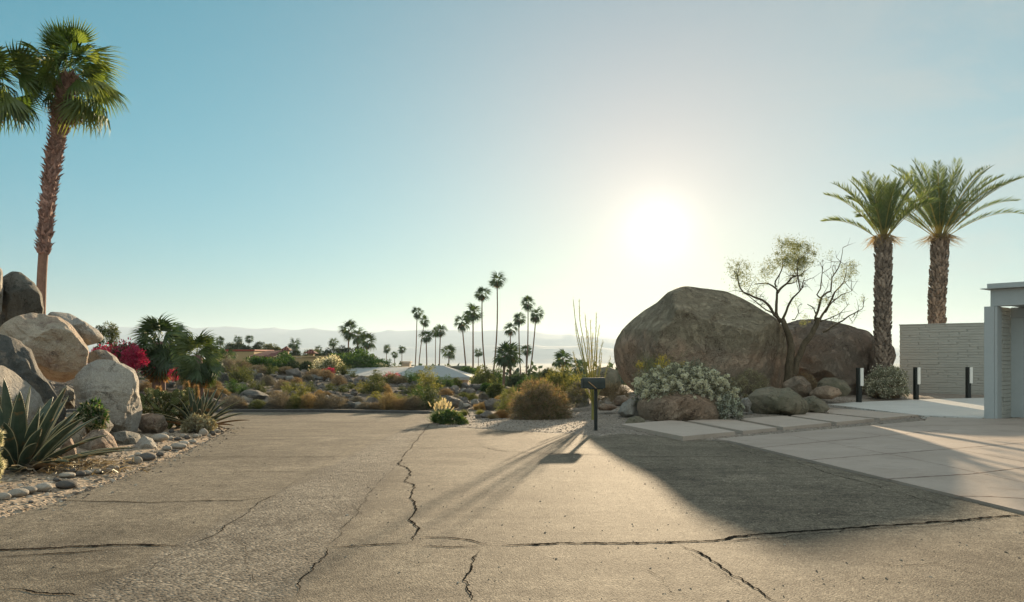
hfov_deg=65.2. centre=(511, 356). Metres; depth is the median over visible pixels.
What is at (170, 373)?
bougainvillea
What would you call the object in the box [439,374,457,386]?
shrub
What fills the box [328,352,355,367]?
bushy tree
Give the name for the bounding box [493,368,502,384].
bushy tree
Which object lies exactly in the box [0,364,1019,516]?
ground
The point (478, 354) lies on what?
fan palm
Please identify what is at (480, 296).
fan palm
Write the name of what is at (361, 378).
rock
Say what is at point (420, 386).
shrub
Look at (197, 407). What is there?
agave
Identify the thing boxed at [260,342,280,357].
bushy tree
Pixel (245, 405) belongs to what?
shrub
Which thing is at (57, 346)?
boulder
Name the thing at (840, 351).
boulder
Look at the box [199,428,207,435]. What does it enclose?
border stone
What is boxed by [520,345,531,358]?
fan palm
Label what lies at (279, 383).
shrub
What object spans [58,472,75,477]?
border stone
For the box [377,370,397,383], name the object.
shrub
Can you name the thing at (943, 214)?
date palm
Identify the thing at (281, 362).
bushy tree
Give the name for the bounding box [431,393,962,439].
gravel
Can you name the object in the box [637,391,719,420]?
rock
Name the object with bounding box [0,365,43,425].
boulder
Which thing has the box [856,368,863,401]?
bollard light
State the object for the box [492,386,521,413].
yellow bush
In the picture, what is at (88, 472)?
border stone
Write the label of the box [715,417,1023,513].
driveway
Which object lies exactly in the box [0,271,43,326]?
boulder
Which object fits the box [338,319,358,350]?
fan palm
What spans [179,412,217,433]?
silver shrub
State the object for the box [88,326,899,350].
mountains
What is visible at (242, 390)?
shrub
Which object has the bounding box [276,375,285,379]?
rock
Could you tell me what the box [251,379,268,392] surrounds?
shrub
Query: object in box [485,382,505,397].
shrub
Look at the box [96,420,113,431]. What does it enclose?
boulder
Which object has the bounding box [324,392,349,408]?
shrub
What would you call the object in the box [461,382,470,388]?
rock
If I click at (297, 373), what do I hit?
rock
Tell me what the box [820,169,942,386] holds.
date palm
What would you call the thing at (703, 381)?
flowering shrub
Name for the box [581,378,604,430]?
mailbox
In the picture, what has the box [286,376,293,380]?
rock
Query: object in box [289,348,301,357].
bushy tree
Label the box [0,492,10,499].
border stone
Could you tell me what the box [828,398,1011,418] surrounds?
path
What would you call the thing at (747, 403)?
rock
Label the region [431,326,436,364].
fan palm
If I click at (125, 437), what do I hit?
boulder
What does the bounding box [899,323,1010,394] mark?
block wall
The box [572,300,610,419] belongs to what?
ocotillo
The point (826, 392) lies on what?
rock
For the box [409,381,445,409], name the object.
shrub
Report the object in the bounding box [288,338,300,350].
fan palm
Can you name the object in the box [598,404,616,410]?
rock
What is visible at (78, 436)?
boulder
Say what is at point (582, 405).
rock
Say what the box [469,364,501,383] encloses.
bushy tree
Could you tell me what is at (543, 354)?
hills
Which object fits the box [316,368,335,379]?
shrub
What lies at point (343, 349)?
bushy tree
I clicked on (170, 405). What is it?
prickly pear
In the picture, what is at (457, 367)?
flat house
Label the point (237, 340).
fan palm
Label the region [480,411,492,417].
rock
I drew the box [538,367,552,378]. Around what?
bushy tree
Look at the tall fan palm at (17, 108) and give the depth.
19.57 m
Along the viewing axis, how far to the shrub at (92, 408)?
13.28 m
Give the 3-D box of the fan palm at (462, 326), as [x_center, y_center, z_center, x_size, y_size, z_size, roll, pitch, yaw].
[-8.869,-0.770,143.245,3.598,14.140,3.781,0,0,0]
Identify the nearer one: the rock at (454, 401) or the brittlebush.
the brittlebush
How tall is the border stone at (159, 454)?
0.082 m
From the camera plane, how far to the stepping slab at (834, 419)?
20.85 m
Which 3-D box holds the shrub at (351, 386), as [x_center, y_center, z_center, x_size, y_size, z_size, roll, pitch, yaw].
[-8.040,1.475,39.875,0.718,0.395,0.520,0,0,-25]
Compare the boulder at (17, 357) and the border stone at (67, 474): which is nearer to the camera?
the border stone at (67, 474)
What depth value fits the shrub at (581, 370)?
126.10 m
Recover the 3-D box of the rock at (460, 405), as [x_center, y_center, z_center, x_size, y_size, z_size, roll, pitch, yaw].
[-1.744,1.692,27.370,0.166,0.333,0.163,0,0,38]
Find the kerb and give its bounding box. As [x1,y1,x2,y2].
[66,409,431,413]
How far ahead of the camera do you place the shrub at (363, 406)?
26.95 m
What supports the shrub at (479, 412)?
on the ground at (38, 497)
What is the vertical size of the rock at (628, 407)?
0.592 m
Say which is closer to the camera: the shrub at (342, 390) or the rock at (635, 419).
the rock at (635, 419)
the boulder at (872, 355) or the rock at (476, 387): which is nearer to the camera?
the boulder at (872, 355)
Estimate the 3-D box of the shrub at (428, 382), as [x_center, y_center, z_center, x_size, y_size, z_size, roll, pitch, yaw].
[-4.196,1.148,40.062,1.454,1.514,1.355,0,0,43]
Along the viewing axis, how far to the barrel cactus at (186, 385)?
19.57 m
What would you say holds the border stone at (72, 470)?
on the ground at (38, 497)
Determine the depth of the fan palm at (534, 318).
153.47 m
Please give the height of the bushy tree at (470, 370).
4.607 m
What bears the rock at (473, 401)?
on the ground at (38, 497)
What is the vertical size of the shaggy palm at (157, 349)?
3.690 m
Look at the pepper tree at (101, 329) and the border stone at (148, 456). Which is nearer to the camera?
the border stone at (148, 456)
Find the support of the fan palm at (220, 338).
on the ground at (38, 497)
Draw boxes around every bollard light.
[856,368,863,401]
[913,367,920,399]
[965,367,972,397]
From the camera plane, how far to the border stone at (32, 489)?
8.15 m
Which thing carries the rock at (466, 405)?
on the ground at (38, 497)
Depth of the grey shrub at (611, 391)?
25.90 m
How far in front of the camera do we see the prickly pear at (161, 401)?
17.41 m
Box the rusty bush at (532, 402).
[504,377,578,419]
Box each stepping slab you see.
[621,420,734,440]
[688,419,776,434]
[738,416,830,429]
[791,412,873,424]
[825,408,918,420]
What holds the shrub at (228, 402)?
on the ground at (38, 497)
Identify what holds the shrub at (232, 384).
on the ground at (38, 497)
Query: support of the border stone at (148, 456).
on the ground at (38, 497)
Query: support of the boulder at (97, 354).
on the ground at (38, 497)
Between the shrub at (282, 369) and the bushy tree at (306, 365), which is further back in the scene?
the bushy tree at (306, 365)
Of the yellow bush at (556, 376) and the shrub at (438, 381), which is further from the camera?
the shrub at (438, 381)
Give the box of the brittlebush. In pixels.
[630,351,687,378]
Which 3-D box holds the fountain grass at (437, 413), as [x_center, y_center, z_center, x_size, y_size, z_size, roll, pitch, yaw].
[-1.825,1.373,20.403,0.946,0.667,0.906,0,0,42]
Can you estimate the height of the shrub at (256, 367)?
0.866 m
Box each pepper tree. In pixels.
[95,325,108,347]
[102,321,121,348]
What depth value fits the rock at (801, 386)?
26.72 m
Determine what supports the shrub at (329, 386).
on the ground at (38, 497)
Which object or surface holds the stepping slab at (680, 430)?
on the ground at (38, 497)
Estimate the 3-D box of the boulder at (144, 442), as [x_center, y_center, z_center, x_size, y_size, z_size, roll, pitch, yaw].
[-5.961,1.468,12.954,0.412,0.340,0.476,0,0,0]
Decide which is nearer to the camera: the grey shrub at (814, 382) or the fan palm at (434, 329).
the grey shrub at (814, 382)
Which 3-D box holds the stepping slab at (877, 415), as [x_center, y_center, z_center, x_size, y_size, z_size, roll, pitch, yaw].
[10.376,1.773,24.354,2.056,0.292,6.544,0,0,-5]
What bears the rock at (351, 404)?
on the ground at (38, 497)
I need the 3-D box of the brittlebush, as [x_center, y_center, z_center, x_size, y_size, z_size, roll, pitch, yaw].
[4.430,0.305,23.379,2.238,1.154,2.031,0,0,0]
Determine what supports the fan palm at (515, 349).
on the ground at (38, 497)
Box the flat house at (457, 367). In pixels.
[447,366,470,384]
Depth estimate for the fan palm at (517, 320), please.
165.25 m
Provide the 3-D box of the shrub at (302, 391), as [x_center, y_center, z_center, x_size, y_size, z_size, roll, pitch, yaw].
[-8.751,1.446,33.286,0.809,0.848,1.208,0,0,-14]
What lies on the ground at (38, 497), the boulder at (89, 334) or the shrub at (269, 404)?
the shrub at (269, 404)
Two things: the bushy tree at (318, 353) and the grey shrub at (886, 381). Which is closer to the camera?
the grey shrub at (886, 381)
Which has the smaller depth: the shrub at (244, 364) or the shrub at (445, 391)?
the shrub at (445, 391)
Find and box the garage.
[981,282,1023,418]
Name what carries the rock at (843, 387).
on the ground at (38, 497)
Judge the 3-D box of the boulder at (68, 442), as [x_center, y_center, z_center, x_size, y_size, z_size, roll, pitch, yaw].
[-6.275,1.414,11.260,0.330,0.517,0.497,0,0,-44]
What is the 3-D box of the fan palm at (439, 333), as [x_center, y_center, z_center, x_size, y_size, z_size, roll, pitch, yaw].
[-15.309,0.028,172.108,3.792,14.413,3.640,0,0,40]
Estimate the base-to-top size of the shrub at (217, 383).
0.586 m
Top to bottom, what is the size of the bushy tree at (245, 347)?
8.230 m
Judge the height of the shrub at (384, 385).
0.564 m
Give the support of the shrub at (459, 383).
on the ground at (38, 497)
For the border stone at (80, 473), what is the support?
on the ground at (38, 497)
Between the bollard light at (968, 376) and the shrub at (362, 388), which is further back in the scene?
the shrub at (362, 388)
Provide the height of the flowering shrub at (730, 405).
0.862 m
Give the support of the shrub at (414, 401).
on the ground at (38, 497)
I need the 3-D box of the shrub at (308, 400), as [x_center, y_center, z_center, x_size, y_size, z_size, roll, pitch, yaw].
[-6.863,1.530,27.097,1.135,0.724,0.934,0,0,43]
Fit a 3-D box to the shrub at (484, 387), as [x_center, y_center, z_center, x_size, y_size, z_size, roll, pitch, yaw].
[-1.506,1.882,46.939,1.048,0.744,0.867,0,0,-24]
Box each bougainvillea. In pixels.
[87,337,154,375]
[89,345,117,358]
[119,344,149,370]
[166,369,178,388]
[322,367,335,373]
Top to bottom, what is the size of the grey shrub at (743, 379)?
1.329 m
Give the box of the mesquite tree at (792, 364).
[719,228,867,381]
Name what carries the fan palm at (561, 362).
on the ground at (38, 497)
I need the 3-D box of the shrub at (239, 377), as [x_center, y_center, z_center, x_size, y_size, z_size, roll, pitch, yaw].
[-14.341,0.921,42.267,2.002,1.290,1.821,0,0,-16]
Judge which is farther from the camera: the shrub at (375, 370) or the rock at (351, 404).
the shrub at (375, 370)
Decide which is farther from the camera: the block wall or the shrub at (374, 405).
the block wall
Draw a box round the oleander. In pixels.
[310,354,342,374]
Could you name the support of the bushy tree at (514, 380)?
on the ground at (38, 497)
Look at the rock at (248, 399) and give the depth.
30.34 m
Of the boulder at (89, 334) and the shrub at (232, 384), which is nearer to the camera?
the boulder at (89, 334)
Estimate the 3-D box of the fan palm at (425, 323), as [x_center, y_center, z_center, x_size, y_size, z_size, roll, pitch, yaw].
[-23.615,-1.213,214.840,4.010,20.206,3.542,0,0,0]
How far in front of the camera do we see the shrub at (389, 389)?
36.68 m
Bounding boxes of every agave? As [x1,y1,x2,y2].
[0,379,132,471]
[157,387,244,427]
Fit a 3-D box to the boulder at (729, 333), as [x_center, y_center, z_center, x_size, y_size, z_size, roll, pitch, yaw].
[7.538,-0.218,31.714,6.583,5.043,6.837,0,0,0]
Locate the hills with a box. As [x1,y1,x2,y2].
[87,344,899,363]
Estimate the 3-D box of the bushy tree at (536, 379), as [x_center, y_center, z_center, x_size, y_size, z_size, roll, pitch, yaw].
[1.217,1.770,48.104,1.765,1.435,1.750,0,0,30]
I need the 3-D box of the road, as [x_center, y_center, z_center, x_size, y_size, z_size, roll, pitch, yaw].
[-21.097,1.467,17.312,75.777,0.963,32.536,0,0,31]
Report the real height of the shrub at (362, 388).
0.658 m
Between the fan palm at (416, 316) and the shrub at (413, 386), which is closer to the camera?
the shrub at (413, 386)
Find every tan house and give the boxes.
[217,349,273,362]
[248,346,336,368]
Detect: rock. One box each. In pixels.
[166,381,175,387]
[215,371,228,382]
[238,390,268,399]
[241,396,252,401]
[256,373,263,377]
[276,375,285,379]
[285,369,301,377]
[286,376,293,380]
[346,402,354,407]
[356,375,364,381]
[446,396,461,407]
[458,401,462,408]
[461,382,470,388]
[462,403,470,407]
[465,388,475,393]
[470,384,482,390]
[471,399,478,403]
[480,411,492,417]
[484,398,497,410]
[575,400,589,407]
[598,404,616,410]
[614,395,627,404]
[618,397,638,416]
[625,416,644,422]
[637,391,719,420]
[740,397,751,411]
[748,387,808,415]
[781,376,811,397]
[804,395,829,412]
[809,385,841,398]
[817,377,850,396]
[869,388,903,397]
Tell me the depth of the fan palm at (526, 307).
165.25 m
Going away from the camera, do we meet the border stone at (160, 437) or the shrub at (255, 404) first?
the border stone at (160, 437)
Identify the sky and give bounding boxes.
[0,0,1023,347]
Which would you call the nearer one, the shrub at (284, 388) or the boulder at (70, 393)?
the boulder at (70, 393)
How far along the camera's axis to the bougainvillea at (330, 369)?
51.97 m
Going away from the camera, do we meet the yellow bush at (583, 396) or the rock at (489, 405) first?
the yellow bush at (583, 396)
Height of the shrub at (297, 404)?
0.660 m
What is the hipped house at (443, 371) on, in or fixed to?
on the ground at (38, 497)
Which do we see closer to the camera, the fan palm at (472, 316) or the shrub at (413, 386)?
the shrub at (413, 386)
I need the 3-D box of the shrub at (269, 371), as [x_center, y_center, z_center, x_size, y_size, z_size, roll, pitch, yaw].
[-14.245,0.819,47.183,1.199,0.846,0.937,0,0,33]
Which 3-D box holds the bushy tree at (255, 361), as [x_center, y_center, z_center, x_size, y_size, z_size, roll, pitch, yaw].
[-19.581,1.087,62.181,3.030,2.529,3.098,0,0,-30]
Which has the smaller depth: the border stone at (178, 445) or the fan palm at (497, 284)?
the border stone at (178, 445)
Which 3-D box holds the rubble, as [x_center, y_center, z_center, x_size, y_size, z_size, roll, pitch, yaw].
[-11.997,1.575,40.057,28.448,2.170,26.476,0,0,0]
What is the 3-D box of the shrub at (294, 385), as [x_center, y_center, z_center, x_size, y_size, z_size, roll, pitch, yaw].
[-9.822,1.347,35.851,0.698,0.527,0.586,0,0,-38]
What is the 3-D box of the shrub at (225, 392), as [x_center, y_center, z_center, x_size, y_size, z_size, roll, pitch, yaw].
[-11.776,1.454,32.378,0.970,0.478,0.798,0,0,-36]
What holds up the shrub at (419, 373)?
on the ground at (38, 497)
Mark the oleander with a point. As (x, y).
(326, 362)
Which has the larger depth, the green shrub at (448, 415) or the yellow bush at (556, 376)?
the yellow bush at (556, 376)
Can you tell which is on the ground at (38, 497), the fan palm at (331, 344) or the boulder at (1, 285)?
the fan palm at (331, 344)
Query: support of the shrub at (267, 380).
on the ground at (38, 497)
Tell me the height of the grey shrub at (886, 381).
1.461 m
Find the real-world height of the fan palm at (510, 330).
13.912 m
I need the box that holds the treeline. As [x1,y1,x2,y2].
[399,360,899,388]
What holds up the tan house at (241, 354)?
on the ground at (38, 497)
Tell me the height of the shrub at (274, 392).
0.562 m
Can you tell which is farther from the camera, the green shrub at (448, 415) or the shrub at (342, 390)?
the shrub at (342, 390)
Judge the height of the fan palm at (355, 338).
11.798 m
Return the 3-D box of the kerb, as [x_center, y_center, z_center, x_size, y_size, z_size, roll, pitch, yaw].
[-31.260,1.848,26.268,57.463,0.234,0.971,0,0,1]
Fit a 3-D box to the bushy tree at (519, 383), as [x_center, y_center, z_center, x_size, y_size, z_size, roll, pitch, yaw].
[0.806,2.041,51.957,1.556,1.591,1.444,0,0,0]
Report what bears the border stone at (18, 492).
on the ground at (38, 497)
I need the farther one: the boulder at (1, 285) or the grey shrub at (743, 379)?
the grey shrub at (743, 379)
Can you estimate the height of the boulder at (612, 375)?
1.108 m
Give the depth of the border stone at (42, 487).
8.33 m
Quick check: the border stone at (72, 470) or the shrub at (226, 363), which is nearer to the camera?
the border stone at (72, 470)
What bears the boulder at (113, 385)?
on the gravel at (86, 478)
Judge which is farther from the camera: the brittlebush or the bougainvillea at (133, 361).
the bougainvillea at (133, 361)
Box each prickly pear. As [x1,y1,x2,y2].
[139,387,194,428]
[167,404,203,426]
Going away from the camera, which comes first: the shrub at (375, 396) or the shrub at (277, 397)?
the shrub at (277, 397)
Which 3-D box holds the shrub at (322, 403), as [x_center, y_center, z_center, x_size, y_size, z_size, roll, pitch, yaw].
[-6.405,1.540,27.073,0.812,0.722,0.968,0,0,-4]
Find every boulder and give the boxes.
[0,268,2,313]
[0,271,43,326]
[0,313,88,381]
[0,334,65,425]
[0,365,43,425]
[48,312,103,345]
[58,385,74,408]
[59,438,76,456]
[71,419,85,443]
[73,359,141,432]
[79,429,117,450]
[87,349,119,363]
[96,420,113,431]
[110,431,140,444]
[134,436,156,448]
[138,413,167,432]
[594,367,620,395]
[614,286,786,394]
[786,319,873,394]
[869,341,895,380]
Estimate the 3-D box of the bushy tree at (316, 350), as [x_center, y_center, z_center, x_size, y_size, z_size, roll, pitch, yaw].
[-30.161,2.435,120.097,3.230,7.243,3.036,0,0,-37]
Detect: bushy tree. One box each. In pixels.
[222,342,243,348]
[238,345,254,348]
[243,354,280,369]
[252,341,264,351]
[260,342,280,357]
[267,356,292,369]
[276,350,294,361]
[281,359,304,370]
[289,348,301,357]
[295,360,312,371]
[301,349,318,357]
[315,350,323,357]
[321,346,342,357]
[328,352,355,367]
[338,345,352,354]
[338,347,379,368]
[350,345,364,357]
[369,357,395,366]
[460,366,477,380]
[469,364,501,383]
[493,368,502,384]
[505,373,525,390]
[515,377,530,391]
[519,374,540,392]
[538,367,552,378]
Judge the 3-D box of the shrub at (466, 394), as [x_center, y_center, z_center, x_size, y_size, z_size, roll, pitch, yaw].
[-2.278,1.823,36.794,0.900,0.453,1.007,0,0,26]
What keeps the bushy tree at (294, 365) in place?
on the ground at (38, 497)
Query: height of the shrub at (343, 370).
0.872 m
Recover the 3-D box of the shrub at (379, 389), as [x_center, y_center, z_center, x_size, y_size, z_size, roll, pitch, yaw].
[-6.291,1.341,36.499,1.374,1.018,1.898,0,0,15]
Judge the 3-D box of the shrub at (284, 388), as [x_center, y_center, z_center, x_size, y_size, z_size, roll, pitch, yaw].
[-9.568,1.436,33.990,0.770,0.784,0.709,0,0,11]
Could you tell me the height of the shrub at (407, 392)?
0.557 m
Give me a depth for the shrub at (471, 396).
33.48 m
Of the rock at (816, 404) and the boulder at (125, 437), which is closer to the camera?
the boulder at (125, 437)
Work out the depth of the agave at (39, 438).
9.98 m
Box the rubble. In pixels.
[49,371,547,409]
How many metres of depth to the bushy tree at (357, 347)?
113.97 m
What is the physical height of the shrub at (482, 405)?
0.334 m
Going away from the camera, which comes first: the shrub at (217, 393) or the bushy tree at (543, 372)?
the shrub at (217, 393)
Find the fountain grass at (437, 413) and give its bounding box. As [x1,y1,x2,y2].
[427,398,453,422]
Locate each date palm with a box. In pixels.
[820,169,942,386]
[852,157,1023,323]
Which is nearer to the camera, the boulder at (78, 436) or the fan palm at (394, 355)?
the boulder at (78, 436)
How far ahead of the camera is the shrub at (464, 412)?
24.27 m
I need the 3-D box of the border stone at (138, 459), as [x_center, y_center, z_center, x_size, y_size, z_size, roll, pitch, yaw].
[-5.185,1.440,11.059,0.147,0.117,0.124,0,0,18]
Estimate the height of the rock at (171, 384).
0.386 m
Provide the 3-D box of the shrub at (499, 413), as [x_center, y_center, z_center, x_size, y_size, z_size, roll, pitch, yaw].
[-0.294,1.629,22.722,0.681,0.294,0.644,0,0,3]
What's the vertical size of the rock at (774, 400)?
0.902 m
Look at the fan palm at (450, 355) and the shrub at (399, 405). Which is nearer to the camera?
the shrub at (399, 405)
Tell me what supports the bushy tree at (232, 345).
on the ground at (38, 497)
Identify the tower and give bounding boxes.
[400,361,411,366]
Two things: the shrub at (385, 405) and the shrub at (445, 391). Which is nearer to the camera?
the shrub at (385, 405)
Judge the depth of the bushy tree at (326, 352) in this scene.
111.33 m
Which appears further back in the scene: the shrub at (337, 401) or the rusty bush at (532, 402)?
the shrub at (337, 401)
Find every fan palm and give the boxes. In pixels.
[0,38,58,135]
[19,14,132,313]
[215,336,224,345]
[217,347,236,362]
[233,335,242,345]
[244,335,253,343]
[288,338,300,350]
[327,337,338,346]
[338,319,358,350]
[350,327,365,345]
[356,332,376,354]
[383,344,390,359]
[390,351,397,362]
[398,346,406,360]
[412,306,424,364]
[418,315,428,365]
[418,330,434,365]
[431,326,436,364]
[433,324,447,364]
[440,344,455,363]
[453,315,470,365]
[462,302,483,367]
[473,286,490,368]
[474,348,481,365]
[487,271,507,373]
[493,340,518,385]
[497,342,523,382]
[503,321,518,343]
[512,312,526,375]
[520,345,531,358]
[521,294,534,373]
[529,308,545,373]
[553,349,573,373]
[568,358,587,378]
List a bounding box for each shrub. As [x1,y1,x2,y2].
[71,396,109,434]
[139,380,151,391]
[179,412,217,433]
[208,390,221,398]
[209,385,221,390]
[212,379,222,385]
[217,386,231,395]
[219,358,239,374]
[222,394,245,408]
[223,361,258,382]
[224,379,240,392]
[234,358,251,371]
[234,383,248,393]
[235,401,248,408]
[239,365,256,378]
[247,364,267,375]
[248,399,268,408]
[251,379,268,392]
[259,375,276,385]
[261,401,276,408]
[262,363,277,374]
[264,389,295,408]
[268,389,281,396]
[272,379,291,388]
[278,366,291,374]
[281,381,294,394]
[283,393,306,408]
[287,380,299,390]
[289,376,302,384]
[292,381,309,395]
[299,392,321,408]
[302,374,314,381]
[304,368,324,375]
[305,381,317,391]
[312,393,331,408]
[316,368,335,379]
[322,382,335,390]
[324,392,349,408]
[330,374,348,385]
[335,363,356,374]
[336,384,349,392]
[343,382,356,388]
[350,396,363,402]
[355,379,370,393]
[355,401,372,409]
[357,375,392,394]
[365,369,385,380]
[367,391,384,400]
[367,402,380,409]
[376,381,389,389]
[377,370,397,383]
[377,391,398,409]
[382,384,392,394]
[387,374,408,383]
[390,397,412,409]
[393,392,404,400]
[399,387,412,395]
[400,371,421,382]
[401,395,427,409]
[408,381,429,397]
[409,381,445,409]
[409,382,418,391]
[411,370,425,380]
[415,365,443,392]
[434,376,445,386]
[435,408,469,424]
[438,388,454,394]
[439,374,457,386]
[452,377,462,387]
[458,392,468,398]
[460,409,468,415]
[467,393,477,400]
[475,409,483,414]
[476,402,485,409]
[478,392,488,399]
[480,382,491,391]
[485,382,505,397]
[487,413,496,418]
[492,409,509,417]
[598,380,633,405]
[628,357,744,404]
[716,393,744,419]
[729,366,771,397]
[780,371,817,389]
[862,364,910,398]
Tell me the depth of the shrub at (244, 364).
49.22 m
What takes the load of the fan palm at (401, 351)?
on the ground at (38, 497)
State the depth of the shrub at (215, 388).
35.29 m
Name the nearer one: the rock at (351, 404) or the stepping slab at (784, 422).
the stepping slab at (784, 422)
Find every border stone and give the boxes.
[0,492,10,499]
[7,488,28,496]
[20,486,36,493]
[35,483,52,491]
[55,480,77,488]
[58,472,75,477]
[64,467,75,472]
[75,470,85,476]
[83,470,91,474]
[90,469,100,473]
[100,468,111,473]
[132,456,142,463]
[139,452,156,460]
[151,433,168,441]
[156,452,164,456]
[162,446,171,450]
[170,442,186,448]
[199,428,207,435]
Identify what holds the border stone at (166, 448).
on the ground at (38, 497)
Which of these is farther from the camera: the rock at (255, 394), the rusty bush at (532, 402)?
the rock at (255, 394)
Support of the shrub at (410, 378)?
on the ground at (38, 497)
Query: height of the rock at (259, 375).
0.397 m
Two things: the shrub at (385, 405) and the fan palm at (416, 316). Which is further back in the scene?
the fan palm at (416, 316)
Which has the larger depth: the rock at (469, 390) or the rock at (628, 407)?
the rock at (469, 390)
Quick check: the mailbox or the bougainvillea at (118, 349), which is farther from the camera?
the bougainvillea at (118, 349)
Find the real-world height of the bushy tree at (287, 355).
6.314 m
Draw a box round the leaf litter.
[1,454,160,477]
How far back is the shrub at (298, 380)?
42.30 m
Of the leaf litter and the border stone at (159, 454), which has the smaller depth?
the leaf litter
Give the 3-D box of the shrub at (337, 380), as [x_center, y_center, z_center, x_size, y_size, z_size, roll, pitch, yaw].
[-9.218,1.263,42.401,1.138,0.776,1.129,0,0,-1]
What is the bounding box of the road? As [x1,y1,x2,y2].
[0,412,1023,601]
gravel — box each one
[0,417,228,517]
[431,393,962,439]
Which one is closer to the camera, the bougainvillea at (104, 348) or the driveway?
the driveway
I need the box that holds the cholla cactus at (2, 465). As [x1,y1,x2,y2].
[0,428,6,480]
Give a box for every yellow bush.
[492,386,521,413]
[535,365,588,406]
[564,380,589,407]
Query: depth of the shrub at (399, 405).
26.95 m
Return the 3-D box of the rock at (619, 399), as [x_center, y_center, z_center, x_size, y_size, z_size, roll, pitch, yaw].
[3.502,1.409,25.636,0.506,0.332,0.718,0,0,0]
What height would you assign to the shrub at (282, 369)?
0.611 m
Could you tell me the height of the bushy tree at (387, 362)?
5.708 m
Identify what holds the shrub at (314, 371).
on the ground at (38, 497)
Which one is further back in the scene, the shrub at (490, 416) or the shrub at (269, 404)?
the shrub at (269, 404)
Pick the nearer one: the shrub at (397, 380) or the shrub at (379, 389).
the shrub at (379, 389)
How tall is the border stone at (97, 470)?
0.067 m
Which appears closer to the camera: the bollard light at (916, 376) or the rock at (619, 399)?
the rock at (619, 399)
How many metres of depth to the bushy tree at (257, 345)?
137.12 m
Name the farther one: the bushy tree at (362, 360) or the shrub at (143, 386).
the bushy tree at (362, 360)
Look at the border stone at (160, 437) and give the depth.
14.02 m
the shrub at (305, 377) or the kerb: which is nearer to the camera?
the kerb
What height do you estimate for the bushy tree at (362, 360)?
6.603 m
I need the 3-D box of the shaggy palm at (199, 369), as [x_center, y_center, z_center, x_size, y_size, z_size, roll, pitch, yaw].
[-12.288,0.344,30.983,2.076,2.976,2.248,0,0,23]
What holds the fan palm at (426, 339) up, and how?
on the ground at (38, 497)
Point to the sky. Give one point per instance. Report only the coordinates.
(283, 164)
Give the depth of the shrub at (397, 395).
30.32 m
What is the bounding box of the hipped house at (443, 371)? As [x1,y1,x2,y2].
[337,366,473,384]
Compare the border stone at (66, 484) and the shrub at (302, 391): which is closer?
the border stone at (66, 484)
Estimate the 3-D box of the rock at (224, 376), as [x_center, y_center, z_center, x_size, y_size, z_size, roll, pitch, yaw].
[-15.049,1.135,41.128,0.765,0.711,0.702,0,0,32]
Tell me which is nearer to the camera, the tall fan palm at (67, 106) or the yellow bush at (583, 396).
the tall fan palm at (67, 106)
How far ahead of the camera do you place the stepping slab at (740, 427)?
18.03 m
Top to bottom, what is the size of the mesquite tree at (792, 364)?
6.060 m
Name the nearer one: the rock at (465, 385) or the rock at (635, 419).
the rock at (635, 419)
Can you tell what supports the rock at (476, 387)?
on the ground at (38, 497)
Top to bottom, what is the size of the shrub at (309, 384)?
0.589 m
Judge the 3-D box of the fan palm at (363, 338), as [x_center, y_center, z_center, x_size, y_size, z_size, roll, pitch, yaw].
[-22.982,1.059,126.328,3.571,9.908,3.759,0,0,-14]
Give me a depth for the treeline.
145.39 m
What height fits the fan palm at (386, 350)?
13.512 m
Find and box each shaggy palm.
[130,312,193,390]
[167,328,224,397]
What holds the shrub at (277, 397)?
on the ground at (38, 497)
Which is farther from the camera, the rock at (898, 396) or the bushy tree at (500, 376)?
the bushy tree at (500, 376)
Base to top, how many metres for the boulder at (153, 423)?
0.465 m
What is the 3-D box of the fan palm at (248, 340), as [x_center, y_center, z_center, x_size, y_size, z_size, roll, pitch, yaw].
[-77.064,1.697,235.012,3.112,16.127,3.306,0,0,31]
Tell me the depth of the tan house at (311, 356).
108.00 m
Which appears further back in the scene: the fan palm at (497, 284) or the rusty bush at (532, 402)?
the fan palm at (497, 284)
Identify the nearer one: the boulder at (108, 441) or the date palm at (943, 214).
the boulder at (108, 441)
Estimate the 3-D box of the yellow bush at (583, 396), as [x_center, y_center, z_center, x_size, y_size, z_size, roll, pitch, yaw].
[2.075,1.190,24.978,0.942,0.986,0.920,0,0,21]
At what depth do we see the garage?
21.98 m
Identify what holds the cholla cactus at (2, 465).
on the ground at (38, 497)
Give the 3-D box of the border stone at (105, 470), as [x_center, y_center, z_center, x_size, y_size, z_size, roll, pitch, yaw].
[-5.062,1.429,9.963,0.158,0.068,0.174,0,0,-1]

